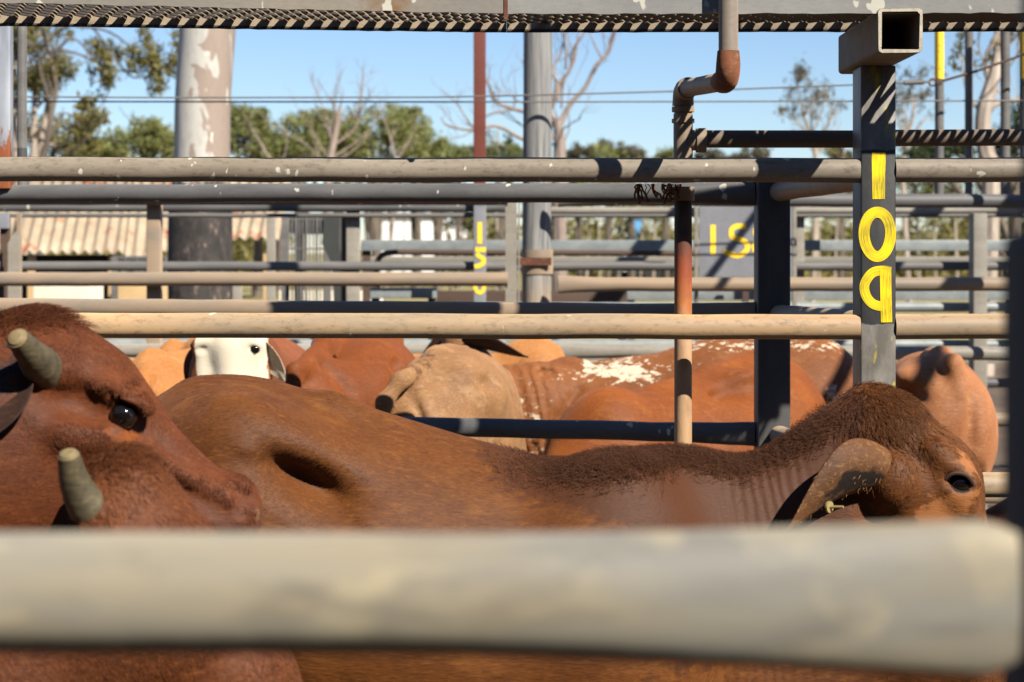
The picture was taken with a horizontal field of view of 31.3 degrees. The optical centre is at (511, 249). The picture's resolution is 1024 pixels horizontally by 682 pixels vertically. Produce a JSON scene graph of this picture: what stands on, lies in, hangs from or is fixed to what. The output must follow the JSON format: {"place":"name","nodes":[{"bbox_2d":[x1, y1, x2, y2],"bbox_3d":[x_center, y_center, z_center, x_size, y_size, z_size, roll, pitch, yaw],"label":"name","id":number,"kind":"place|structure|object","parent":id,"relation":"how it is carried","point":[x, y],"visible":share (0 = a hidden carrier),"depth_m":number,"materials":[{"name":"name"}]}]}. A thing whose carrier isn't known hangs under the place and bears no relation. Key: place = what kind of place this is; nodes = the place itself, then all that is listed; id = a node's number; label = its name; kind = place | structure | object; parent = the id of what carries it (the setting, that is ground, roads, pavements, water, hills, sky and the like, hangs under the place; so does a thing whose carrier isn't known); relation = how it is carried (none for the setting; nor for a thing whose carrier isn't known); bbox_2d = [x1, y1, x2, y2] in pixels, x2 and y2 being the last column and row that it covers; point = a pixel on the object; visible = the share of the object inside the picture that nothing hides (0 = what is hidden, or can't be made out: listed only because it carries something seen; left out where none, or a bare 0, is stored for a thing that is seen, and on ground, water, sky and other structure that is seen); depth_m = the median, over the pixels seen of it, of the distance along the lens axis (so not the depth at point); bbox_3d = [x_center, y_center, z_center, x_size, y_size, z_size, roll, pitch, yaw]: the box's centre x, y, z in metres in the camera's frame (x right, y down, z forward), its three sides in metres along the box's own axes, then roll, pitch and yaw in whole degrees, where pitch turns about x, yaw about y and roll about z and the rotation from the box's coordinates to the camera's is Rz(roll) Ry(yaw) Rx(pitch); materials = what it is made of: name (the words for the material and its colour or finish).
{"place":"outdoors","nodes":[
{"label":"outdoors","id":0,"kind":"place"},
{"bbox_2d":[15,27,1019,252],"label":"sky","id":1,"kind":"structure","parent":0,"point":[266,62],"materials":[{"name":"blue"}]},
{"bbox_2d":[115,253,1003,508],"bbox_3d":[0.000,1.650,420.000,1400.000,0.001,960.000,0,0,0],"label":"ground","id":2,"kind":"structure","parent":0,"point":[997,396],"depth_m":58.59,"materials":[{"name":"soil"}]},
{"bbox_2d":[0,213,10,297],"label":"grey plate","id":3,"kind":"object","parent":2,"relation":"on","point":[5,228],"visible":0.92,"depth_m":10.23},
{"bbox_2d":[8,213,21,297],"bbox_3d":[-2.723,0.724,10.025,0.068,1.852,0.050,0,0,0],"label":"gusset post","id":4,"kind":"object","parent":2,"relation":"on","point":[15,253],"visible":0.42,"depth_m":10.00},
{"bbox_2d":[12,26,82,254],"bbox_3d":[-8.368,-1.442,31.057,1.848,6.196,1.618,0,0,-41],"label":"gum tree","id":5,"kind":"object","parent":2,"relation":"on","point":[35,86],"visible":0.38,"depth_m":30.88,"materials":[{"name":"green plant"}]},
{"bbox_2d":[27,107,107,254],"bbox_3d":[-9.669,-0.828,38.255,2.543,4.971,1.785,0,0,0],"label":"gum tree","id":6,"kind":"object","parent":2,"relation":"on","point":[76,131],"visible":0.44,"depth_m":37.97,"materials":[{"name":"green plant"}]},
{"bbox_2d":[33,286,103,298],"bbox_3d":[-3.303,0.955,13.615,0.518,1.391,0.030,0,0,0],"label":"leaning sheet","id":7,"kind":"object","parent":2,"relation":"on","point":[85,292],"depth_m":13.60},
{"bbox_2d":[61,137,129,254],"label":"gum tree","id":8,"kind":"object","parent":2,"relation":"on","point":[97,252],"visible":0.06,"depth_m":69.76,"materials":[{"name":"green plant"}]},
{"bbox_2d":[13,26,178,254],"bbox_3d":[-7.151,-1.522,30.016,3.750,6.347,1.105,0,0,0],"label":"gum tree","id":9,"kind":"object","parent":2,"relation":"on","point":[151,60],"visible":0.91,"depth_m":29.96,"materials":[{"name":"green plant"}]},
{"bbox_2d":[0,302,262,531],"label":"cow","id":10,"kind":"object","parent":2,"relation":"on","point":[68,379],"visible":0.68,"depth_m":2.81},
{"bbox_2d":[93,107,173,271],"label":"gum tree","id":11,"kind":"object","parent":2,"relation":"on","point":[152,137],"visible":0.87,"depth_m":61.86,"materials":[{"name":"green plant"}]},
{"bbox_2d":[111,256,167,298],"bbox_3d":[-3.554,0.853,17.900,0.558,1.593,0.840,0,0,0],"label":"wire cage","id":12,"kind":"object","parent":2,"relation":"on","point":[114,292],"visible":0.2,"depth_m":17.49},
{"bbox_2d":[118,286,167,359],"bbox_3d":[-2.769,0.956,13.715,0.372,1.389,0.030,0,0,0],"label":"tan cupboard","id":13,"kind":"object","parent":2,"relation":"on","point":[132,292],"depth_m":13.70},
{"bbox_2d":[0,181,289,299],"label":"iron shed","id":14,"kind":"structure","parent":2,"relation":"on","point":[112,236],"depth_m":18.77,"materials":[{"name":"metal"}]},
{"bbox_2d":[0,440,302,681],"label":"cow","id":15,"kind":"object","parent":2,"relation":"on","point":[129,486],"visible":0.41,"depth_m":2.47},
{"bbox_2d":[132,338,194,395],"bbox_3d":[-1.364,1.015,8.066,0.617,1.289,2.269,0,0,2],"label":"cow","id":16,"kind":"object","parent":2,"relation":"on","point":[161,370],"visible":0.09,"depth_m":7.17},
{"bbox_2d":[167,28,235,299],"bbox_3d":[-2.011,-5.696,13.879,5.014,14.693,6.792,0,0,-20],"label":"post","id":17,"kind":"object","parent":2,"relation":"on","point":[205,60],"visible":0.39,"depth_m":13.81,"materials":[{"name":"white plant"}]},
{"bbox_2d":[233,286,241,299],"bbox_3d":[-1.985,0.951,13.215,0.066,1.399,0.030,0,0,0],"label":"pale panel","id":18,"kind":"object","parent":2,"relation":"on","point":[237,292],"depth_m":13.20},
{"bbox_2d":[183,338,304,382],"bbox_3d":[-0.958,0.927,7.409,0.817,1.463,2.081,0,0,0],"label":"cow","id":19,"kind":"object","parent":2,"relation":"on","point":[271,358],"visible":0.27,"depth_m":6.42},
{"bbox_2d":[230,100,281,296],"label":"gum tree","id":20,"kind":"object","parent":2,"relation":"on","point":[252,146],"visible":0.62,"depth_m":63.65,"materials":[{"name":"green plant"}]},
{"bbox_2d":[232,104,287,253],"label":"dead tree","id":21,"kind":"object","parent":2,"relation":"on","point":[262,146],"visible":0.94,"depth_m":46.00,"materials":[{"name":"brown wood"}]},
{"bbox_2d":[267,218,275,299],"bbox_3d":[-1.636,0.714,12.415,0.059,1.871,0.030,0,0,0],"label":"pale panel","id":22,"kind":"object","parent":2,"relation":"on","point":[271,247],"visible":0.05,"depth_m":12.40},
{"bbox_2d":[264,135,291,292],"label":"gum tree","id":23,"kind":"object","parent":2,"relation":"on","point":[278,259],"depth_m":69.87,"materials":[{"name":"brown plant"}]},
{"bbox_2d":[104,338,504,339],"bbox_3d":[-2.091,1.016,12.835,4.206,1.269,0.070,0,0,0],"label":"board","id":24,"kind":"object","parent":2,"relation":"on","point":[286,338],"depth_m":12.80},
{"bbox_2d":[262,105,357,289],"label":"gum tree","id":25,"kind":"object","parent":2,"relation":"on","point":[296,148],"visible":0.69,"depth_m":59.76,"materials":[{"name":"green plant"}]},
{"bbox_2d":[281,217,340,300],"bbox_3d":[-1.462,0.706,13.400,0.350,1.888,0.840,0,0,0],"label":"wire cage","id":26,"kind":"object","parent":2,"relation":"on","point":[298,228],"visible":0.09,"depth_m":12.99,"materials":[{"name":"metal"}]},
{"bbox_2d":[256,54,392,289],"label":"dead tree","id":27,"kind":"object","parent":2,"relation":"on","point":[334,133],"visible":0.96,"depth_m":43.98,"materials":[{"name":"brown wood"}]},
{"bbox_2d":[279,290,382,300],"bbox_3d":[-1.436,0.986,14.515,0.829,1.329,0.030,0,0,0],"label":"white trough","id":28,"kind":"object","parent":2,"relation":"on","point":[332,299],"visible":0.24,"depth_m":14.50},
{"bbox_2d":[322,217,340,300],"bbox_3d":[-1.239,0.093,12.616,0.150,0.684,0.089,0,0,0],"label":"leaning tarp","id":29,"kind":"object","parent":2,"relation":"on","point":[331,237],"visible":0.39,"depth_m":12.62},
{"bbox_2d":[341,217,345,300],"bbox_3d":[-1.103,0.718,12.015,0.040,1.864,0.030,0,0,0],"label":"brown post","id":30,"kind":"object","parent":2,"relation":"on","point":[343,250],"visible":0.25,"depth_m":12.00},
{"bbox_2d":[324,142,367,218],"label":"gum tree","id":31,"kind":"object","parent":2,"relation":"on","point":[344,182],"visible":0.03,"depth_m":69.75,"materials":[{"name":"green plant"}]},
{"bbox_2d":[285,338,414,407],"bbox_3d":[-0.535,0.963,7.015,0.515,1.390,2.139,0,0,6],"label":"cow","id":32,"kind":"object","parent":2,"relation":"on","point":[363,370],"visible":0.29,"depth_m":6.23},
{"bbox_2d":[343,182,367,239],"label":"woodland tree","id":33,"kind":"object","parent":2,"relation":"on","point":[366,233],"depth_m":81.13,"materials":[{"name":"brown plant"}]},
{"bbox_2d":[306,99,432,287],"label":"gum tree","id":34,"kind":"object","parent":2,"relation":"on","point":[402,134],"visible":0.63,"depth_m":60.76,"materials":[{"name":"green plant"}]},
{"bbox_2d":[343,182,403,287],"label":"woodland tree","id":35,"kind":"object","parent":2,"relation":"on","point":[389,222],"visible":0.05,"depth_m":78.90,"materials":[{"name":"brown plant"}]},
{"bbox_2d":[369,146,401,239],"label":"woodland tree","id":36,"kind":"object","parent":2,"relation":"on","point":[382,218],"visible":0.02,"depth_m":69.44,"materials":[{"name":"green plant"}]},
{"bbox_2d":[367,91,429,300],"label":"dead tree","id":37,"kind":"object","parent":2,"relation":"on","point":[392,219],"visible":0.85,"depth_m":45.99,"materials":[{"name":"brown wood"}]},
{"bbox_2d":[402,212,404,287],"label":"woodland tree","id":38,"kind":"object","parent":2,"relation":"on","point":[403,238],"depth_m":76.55,"materials":[{"name":"brown plant"}]},
{"bbox_2d":[370,288,436,339],"bbox_3d":[-0.677,0.943,11.435,0.415,1.414,0.070,0,0,0],"label":"guard rail","id":39,"kind":"object","parent":2,"relation":"on","point":[377,294],"visible":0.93,"depth_m":11.40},
{"bbox_2d":[380,212,433,271],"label":"white shed","id":40,"kind":"structure","parent":2,"relation":"on","point":[426,228],"depth_m":96.00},
{"bbox_2d":[385,103,450,287],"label":"gum tree","id":41,"kind":"object","parent":2,"relation":"on","point":[416,223],"visible":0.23,"depth_m":62.81,"materials":[{"name":"green plant"}]},
{"bbox_2d":[0,26,852,449],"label":"pen fence","id":42,"kind":"object","parent":2,"relation":"on","point":[770,204],"visible":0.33,"depth_m":5.35,"materials":[{"name":"metal"}]},
{"bbox_2d":[421,138,455,289],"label":"woodland tree","id":43,"kind":"object","parent":2,"relation":"on","point":[442,212],"visible":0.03,"depth_m":66.51,"materials":[{"name":"green plant"}]},
{"bbox_2d":[418,138,461,182],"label":"woodland tree","id":44,"kind":"object","parent":2,"relation":"on","point":[453,148],"visible":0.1,"depth_m":69.44,"materials":[{"name":"green plant"}]},
{"bbox_2d":[430,139,461,289],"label":"gum tree","id":45,"kind":"object","parent":2,"relation":"on","point":[437,228],"visible":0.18,"depth_m":69.89,"materials":[{"name":"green plant"}]},
{"bbox_2d":[375,338,527,451],"bbox_3d":[-0.115,0.977,7.056,0.729,1.366,2.202,0,0,0],"label":"cow","id":46,"kind":"object","parent":2,"relation":"on","point":[456,378],"visible":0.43,"depth_m":6.15},
{"bbox_2d":[442,221,469,271],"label":"white shed","id":47,"kind":"structure","parent":2,"relation":"on","point":[452,234],"depth_m":99.00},
{"bbox_2d":[444,212,473,287],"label":"woodland tree","id":48,"kind":"object","parent":2,"relation":"on","point":[464,224],"visible":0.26,"depth_m":80.40,"materials":[{"name":"green plant"}]},
{"bbox_2d":[449,138,473,288],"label":"gum tree","id":49,"kind":"object","parent":2,"relation":"on","point":[465,149],"visible":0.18,"depth_m":77.91,"materials":[{"name":"green plant"}]},
{"bbox_2d":[413,339,564,364],"bbox_3d":[-0.171,1.031,8.377,2.026,1.257,0.538,0,0,-12],"label":"cow","id":50,"kind":"object","parent":2,"relation":"on","point":[533,350],"visible":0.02,"depth_m":8.36},
{"bbox_2d":[468,129,522,289],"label":"woodland tree","id":51,"kind":"object","parent":2,"relation":"on","point":[503,151],"visible":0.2,"depth_m":64.76,"materials":[{"name":"green plant"}]},
{"bbox_2d":[472,134,522,288],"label":"gum tree","id":52,"kind":"object","parent":2,"relation":"on","point":[501,221],"visible":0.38,"depth_m":77.85,"materials":[{"name":"green plant"}]},
{"bbox_2d":[0,32,1020,509],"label":"pen fence","id":53,"kind":"object","parent":2,"relation":"on","point":[978,264],"visible":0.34,"depth_m":10.98,"materials":[{"name":"metal"}]},
{"bbox_2d":[0,66,1020,496],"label":"pen fence","id":54,"kind":"object","parent":2,"relation":"on","point":[874,326],"visible":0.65,"depth_m":4.10,"materials":[{"name":"metal"}]},
{"bbox_2d":[0,0,1020,73],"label":"walkway","id":55,"kind":"structure","parent":54,"relation":"on","point":[883,33],"depth_m":4.04,"materials":[{"name":"metal"}]},
{"bbox_2d":[0,31,1020,503],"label":"pen fence","id":56,"kind":"object","parent":2,"relation":"on","point":[154,279],"visible":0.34,"depth_m":8.98,"materials":[{"name":"metal"}]},
{"bbox_2d":[694,206,796,340],"bbox_3d":[1.240,0.708,9.718,0.542,1.883,0.034,0,0,0],"label":"number sign","id":57,"kind":"object","parent":56,"relation":"attached to","point":[726,241],"visible":0.59,"depth_m":9.70,"materials":[{"name":"metal"}]},
{"bbox_2d":[0,0,1023,681],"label":"pen fence","id":58,"kind":"object","parent":2,"relation":"on","point":[934,598],"visible":1,"depth_m":0.90,"materials":[{"name":"metal"}]},
{"bbox_2d":[430,32,619,339],"bbox_3d":[0.393,-1.007,26.278,2.949,5.317,1.781,0,0,17],"label":"dead tree","id":59,"kind":"object","parent":2,"relation":"on","point":[559,223],"visible":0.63,"depth_m":25.97,"materials":[{"name":"brown wood"}]},
{"bbox_2d":[44,206,1008,277],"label":"woodland","id":60,"kind":"object","parent":2,"relation":"on","point":[243,250],"visible":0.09,"depth_m":97.86,"materials":[{"name":"green plant"}]},
{"bbox_2d":[437,290,626,339],"bbox_3d":[0.132,0.960,12.235,1.269,1.380,0.070,0,0,0],"label":"board","id":61,"kind":"object","parent":2,"relation":"on","point":[491,296],"visible":0.25,"depth_m":12.20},
{"bbox_2d":[517,33,552,340],"bbox_3d":[0.089,-0.650,9.152,0.232,4.601,0.172,0,0,0],"label":"metal pole","id":62,"kind":"object","parent":2,"relation":"on","point":[536,261],"visible":0.45,"depth_m":9.10,"materials":[{"name":"metal"}]},
{"bbox_2d":[520,182,596,275],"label":"woodland tree","id":63,"kind":"object","parent":2,"relation":"on","point":[575,206],"visible":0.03,"depth_m":63.49,"materials":[{"name":"green plant"}]},
{"bbox_2d":[374,249,748,301],"bbox_3d":[0.317,0.823,11.711,2.397,1.654,0.057,0,0,0],"label":"bent pipe","id":64,"kind":"object","parent":2,"relation":"on","point":[382,255],"visible":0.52,"depth_m":11.69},
{"bbox_2d":[566,141,593,276],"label":"gum tree","id":65,"kind":"object","parent":2,"relation":"on","point":[577,151],"visible":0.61,"depth_m":77.84,"materials":[{"name":"green plant"}]},
{"bbox_2d":[157,374,1003,681],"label":"cow","id":66,"kind":"object","parent":2,"relation":"on","point":[305,460],"visible":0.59,"depth_m":3.27},
{"bbox_2d":[571,182,623,276],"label":"woodland tree","id":67,"kind":"object","parent":2,"relation":"on","point":[588,238],"visible":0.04,"depth_m":72.93,"materials":[{"name":"brown plant"}]},
{"bbox_2d":[585,135,627,277],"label":"gum tree","id":68,"kind":"object","parent":2,"relation":"on","point":[608,224],"visible":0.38,"depth_m":77.89,"materials":[{"name":"green plant"}]},
{"bbox_2d":[587,141,629,276],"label":"woodland tree","id":69,"kind":"object","parent":2,"relation":"on","point":[612,154],"visible":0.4,"depth_m":71.49,"materials":[{"name":"green plant"}]},
{"bbox_2d":[591,182,639,276],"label":"woodland tree","id":70,"kind":"object","parent":2,"relation":"on","point":[620,236],"depth_m":80.70,"materials":[{"name":"brown plant"}]},
{"bbox_2d":[611,256,635,276],"bbox_3d":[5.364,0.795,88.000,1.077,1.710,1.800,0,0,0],"label":"parked car","id":71,"kind":"object","parent":2,"relation":"on","point":[622,273],"visible":0.15,"depth_m":87.10,"materials":[{"name":"paint"}]},
{"bbox_2d":[618,144,647,276],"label":"gum tree","id":72,"kind":"object","parent":2,"relation":"on","point":[631,152],"visible":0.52,"depth_m":77.90,"materials":[{"name":"green plant"}]},
{"bbox_2d":[627,218,642,256],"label":"blue container","id":73,"kind":"object","parent":2,"relation":"on","point":[637,225],"depth_m":95.00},
{"bbox_2d":[613,154,672,276],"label":"woodland tree","id":74,"kind":"object","parent":2,"relation":"on","point":[653,219],"visible":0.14,"depth_m":64.89,"materials":[{"name":"green plant"}]},
{"bbox_2d":[635,256,651,277],"bbox_3d":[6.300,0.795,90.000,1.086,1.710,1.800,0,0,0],"label":"parked car","id":75,"kind":"object","parent":2,"relation":"on","point":[648,274],"visible":0.24,"depth_m":89.10,"materials":[{"name":"paint"}]},
{"bbox_2d":[617,182,672,277],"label":"woodland tree","id":76,"kind":"object","parent":2,"relation":"on","point":[654,238],"visible":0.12,"depth_m":73.21,"materials":[{"name":"green plant"}]},
{"bbox_2d":[651,145,672,277],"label":"gum tree","id":77,"kind":"object","parent":2,"relation":"on","point":[666,153],"visible":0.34,"depth_m":77.88,"materials":[{"name":"green plant"}]},
{"bbox_2d":[655,256,671,277],"bbox_3d":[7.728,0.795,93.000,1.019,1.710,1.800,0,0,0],"label":"parked car","id":78,"kind":"object","parent":2,"relation":"on","point":[658,274],"visible":0.17,"depth_m":92.10,"materials":[{"name":"paint"}]},
{"bbox_2d":[502,339,852,455],"bbox_3d":[0.504,1.003,7.470,2.003,1.317,0.664,0,0,0],"label":"cow","id":79,"kind":"object","parent":2,"relation":"on","point":[556,389],"visible":0.14,"depth_m":7.29},
{"bbox_2d":[361,257,1003,261],"bbox_3d":[1.767,0.848,12.635,5.610,1.605,0.070,0,0,0],"label":"rail","id":80,"kind":"object","parent":2,"relation":"on","point":[568,259],"visible":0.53,"depth_m":12.60,"materials":[{"name":"metal"}]},
{"bbox_2d":[361,240,1004,300],"bbox_3d":[1.683,0.792,12.035,5.343,1.716,0.070,0,0,0],"label":"guard rail","id":81,"kind":"object","parent":2,"relation":"on","point":[368,247],"visible":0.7,"depth_m":12.00,"materials":[{"name":"metal"}]},
{"bbox_2d":[543,351,831,455],"bbox_3d":[0.608,1.022,6.592,0.721,1.281,1.822,0,0,41],"label":"cow","id":82,"kind":"object","parent":2,"relation":"on","point":[723,391],"visible":0.18,"depth_m":6.43},
{"bbox_2d":[693,148,733,277],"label":"gum tree","id":83,"kind":"object","parent":2,"relation":"on","point":[715,153],"visible":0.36,"depth_m":77.64,"materials":[{"name":"green plant"}]},
{"bbox_2d":[732,148,772,277],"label":"gum tree","id":84,"kind":"object","parent":2,"relation":"on","point":[757,152],"visible":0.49,"depth_m":77.37,"materials":[{"name":"green plant"}]},
{"bbox_2d":[581,358,1003,363],"bbox_3d":[2.357,1.181,12.335,4.211,0.938,0.070,0,0,0],"label":"board","id":85,"kind":"object","parent":2,"relation":"on","point":[965,361],"depth_m":12.30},
{"bbox_2d":[766,52,848,301],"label":"slim tree","id":86,"kind":"object","parent":2,"relation":"on","point":[816,94],"visible":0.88,"depth_m":51.92,"materials":[{"name":"green plant"}]},
{"bbox_2d":[627,291,1003,339],"bbox_3d":[2.639,0.953,12.435,3.720,1.393,0.070,0,0,0],"label":"guard rail","id":87,"kind":"object","parent":2,"relation":"on","point":[632,296],"visible":0.29,"depth_m":12.40,"materials":[{"name":"metal"}]},
{"bbox_2d":[804,217,835,276],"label":"woodland tree","id":88,"kind":"object","parent":2,"relation":"on","point":[818,255],"visible":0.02,"depth_m":70.67,"materials":[{"name":"brown plant"}]},
{"bbox_2d":[818,129,852,277],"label":"woodland tree","id":89,"kind":"object","parent":2,"relation":"on","point":[830,151],"visible":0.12,"depth_m":65.95,"materials":[{"name":"green plant"}]},
{"bbox_2d":[827,218,846,276],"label":"woodland tree","id":90,"kind":"object","parent":2,"relation":"on","point":[844,238],"depth_m":75.51,"materials":[{"name":"brown plant"}]},
{"bbox_2d":[827,148,852,277],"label":"gum tree","id":91,"kind":"object","parent":2,"relation":"on","point":[840,220],"visible":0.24,"depth_m":77.91,"materials":[{"name":"green plant"}]},
{"bbox_2d":[672,0,1020,444],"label":"water pipe","id":92,"kind":"object","parent":2,"relation":"on","point":[688,140],"visible":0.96,"depth_m":4.23,"materials":[{"name":"metal"}]},
{"bbox_2d":[634,183,681,204],"bbox_3d":[0.335,-0.130,4.224,0.111,0.050,0.063,0,0,0],"label":"dry weed","id":93,"kind":"object","parent":92,"relation":"attached to","point":[670,191],"visible":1,"depth_m":4.21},
{"bbox_2d":[896,146,934,253],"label":"woodland tree","id":94,"kind":"object","parent":2,"relation":"on","point":[910,188],"visible":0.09,"depth_m":65.07,"materials":[{"name":"green plant"}]},
{"bbox_2d":[896,182,939,276],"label":"woodland tree","id":95,"kind":"object","parent":2,"relation":"on","point":[917,225],"visible":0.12,"depth_m":65.16,"materials":[{"name":"green plant"}]},
{"bbox_2d":[893,60,948,301],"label":"slim tree","id":96,"kind":"object","parent":2,"relation":"on","point":[914,96],"visible":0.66,"depth_m":51.95,"materials":[{"name":"green plant"}]},
{"bbox_2d":[910,182,961,276],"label":"woodland tree","id":97,"kind":"object","parent":2,"relation":"on","point":[933,222],"visible":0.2,"depth_m":64.11,"materials":[{"name":"green plant"}]},
{"bbox_2d":[896,346,998,471],"bbox_3d":[1.454,0.994,6.994,0.771,1.334,2.009,0,0,0],"label":"cow","id":98,"kind":"object","parent":2,"relation":"on","point":[945,385],"visible":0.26,"depth_m":6.04},
{"bbox_2d":[925,182,979,276],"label":"woodland tree","id":99,"kind":"object","parent":2,"relation":"on","point":[955,238],"visible":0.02,"depth_m":67.33,"materials":[{"name":"brown plant"}]},
{"bbox_2d":[898,102,1020,256],"bbox_3d":[9.355,-0.753,36.113,3.488,4.824,1.379,0,0,0],"label":"gum tree","id":100,"kind":"object","parent":2,"relation":"on","point":[950,151],"visible":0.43,"depth_m":35.93,"materials":[{"name":"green plant"}]},
{"bbox_2d":[947,31,1019,375],"bbox_3d":[6.524,-1.277,23.583,1.695,5.863,2.794,0,0,0],"label":"gum tree","id":101,"kind":"object","parent":2,"relation":"on","point":[984,111],"visible":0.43,"depth_m":23.92,"materials":[{"name":"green plant"}]},
{"bbox_2d":[973,154,1007,221],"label":"woodland tree","id":102,"kind":"object","parent":2,"relation":"on","point":[975,188],"visible":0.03,"depth_m":68.56,"materials":[{"name":"green plant"}]},
{"bbox_2d":[986,500,1003,525],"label":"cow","id":103,"kind":"object","parent":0,"point":[994,514],"visible":0.02,"depth_m":3.83},
{"bbox_3d":[3.000,-0.130,6.650,3.200,3.560,10.100,0,0,0],"label":"overhead gantry","id":104,"kind":"object","parent":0,"visible":0},
{"bbox_2d":[897,78,941,86],"bbox_3d":[2.005,-0.825,9.000,0.221,0.043,0.026,0,0,0],"label":"turnbuckle","id":105,"kind":"object","parent":104,"relation":"attached to","point":[917,82],"visible":1,"depth_m":8.99,"materials":[{"name":"metal"}]},
{"bbox_2d":[13,82,896,97],"bbox_3d":[-0.956,-0.785,9.000,5.700,0.078,0.009,0,0,0],"label":"wire","id":106,"kind":"object","parent":105,"relation":"attached to","point":[432,96],"visible":0.87,"depth_m":9.00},
{"bbox_2d":[13,100,1020,102],"bbox_3d":[-0.056,-0.735,9.020,7.517,0.016,0.009,0,0,0],"label":"wire","id":107,"kind":"object","parent":105,"relation":"attached to","point":[520,101],"visible":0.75,"depth_m":9.02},
{"bbox_2d":[941,54,1020,81],"bbox_3d":[2.677,-1.028,9.000,1.183,0.422,0.013,0,0,0],"label":"cable","id":108,"kind":"object","parent":105,"relation":"attached to","point":[981,69],"visible":0.91,"depth_m":8.99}
]}

